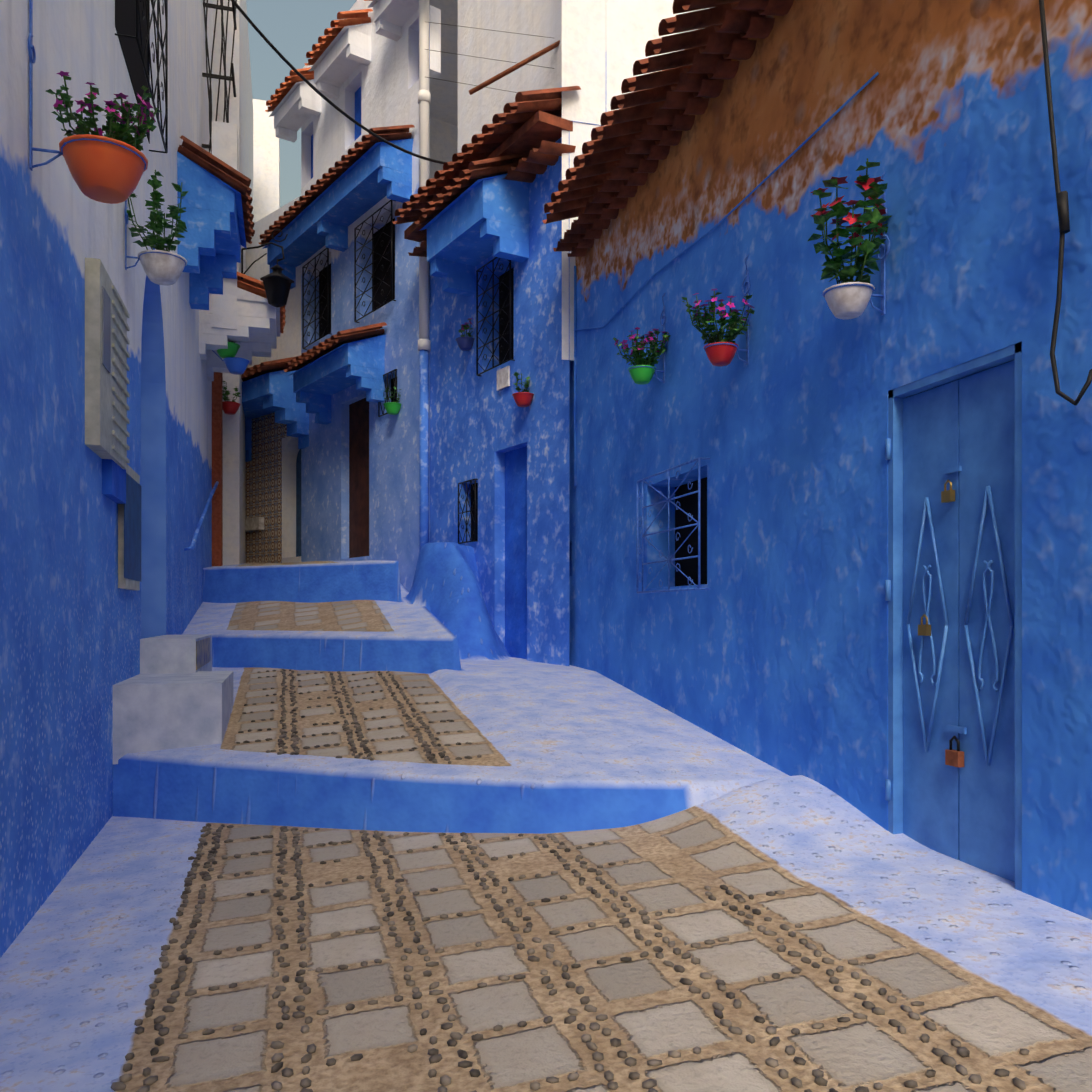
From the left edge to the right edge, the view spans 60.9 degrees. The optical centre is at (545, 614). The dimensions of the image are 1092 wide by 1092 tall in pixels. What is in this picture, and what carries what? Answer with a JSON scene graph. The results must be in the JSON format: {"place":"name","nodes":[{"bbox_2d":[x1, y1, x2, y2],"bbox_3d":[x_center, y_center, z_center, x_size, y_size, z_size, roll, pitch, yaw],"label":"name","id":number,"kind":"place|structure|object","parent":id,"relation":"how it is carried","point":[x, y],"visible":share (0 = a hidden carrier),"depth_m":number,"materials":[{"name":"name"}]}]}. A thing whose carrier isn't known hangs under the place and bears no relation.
{"place":"outdoors","nodes":[
{"label":"outdoors","id":0,"kind":"place"},
{"bbox_2d":[246,0,356,207],"label":"sky","id":1,"kind":"structure","parent":0,"point":[292,26],"materials":[{"name":"blue"}]},
{"bbox_2d":[0,542,1091,1091],"bbox_3d":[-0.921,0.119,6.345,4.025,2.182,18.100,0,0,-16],"label":"floor","id":2,"kind":"structure","parent":0,"point":[992,972],"depth_m":3.46,"materials":[{"name":"blue paint"}]},
{"bbox_2d":[111,669,1028,1091],"bbox_3d":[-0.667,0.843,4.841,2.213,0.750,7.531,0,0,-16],"label":"pebbles","id":3,"kind":"object","parent":2,"relation":"on","point":[587,1039],"visible":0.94,"depth_m":3.01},
{"label":"ground","id":4,"kind":"structure","parent":0,"visible":0},
{"bbox_2d":[0,0,1091,957],"bbox_3d":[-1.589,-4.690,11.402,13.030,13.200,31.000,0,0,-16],"label":"walls","id":5,"kind":"structure","parent":4,"relation":"on","point":[768,648],"depth_m":5.07,"materials":[{"name":"paint"}]},
{"bbox_2d":[28,0,1091,890],"bbox_3d":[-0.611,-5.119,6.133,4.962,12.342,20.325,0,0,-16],"label":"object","id":6,"kind":"structure","parent":5,"relation":"attached to","point":[954,614],"depth_m":5.56,"materials":[{"name":"paint"}]}
]}

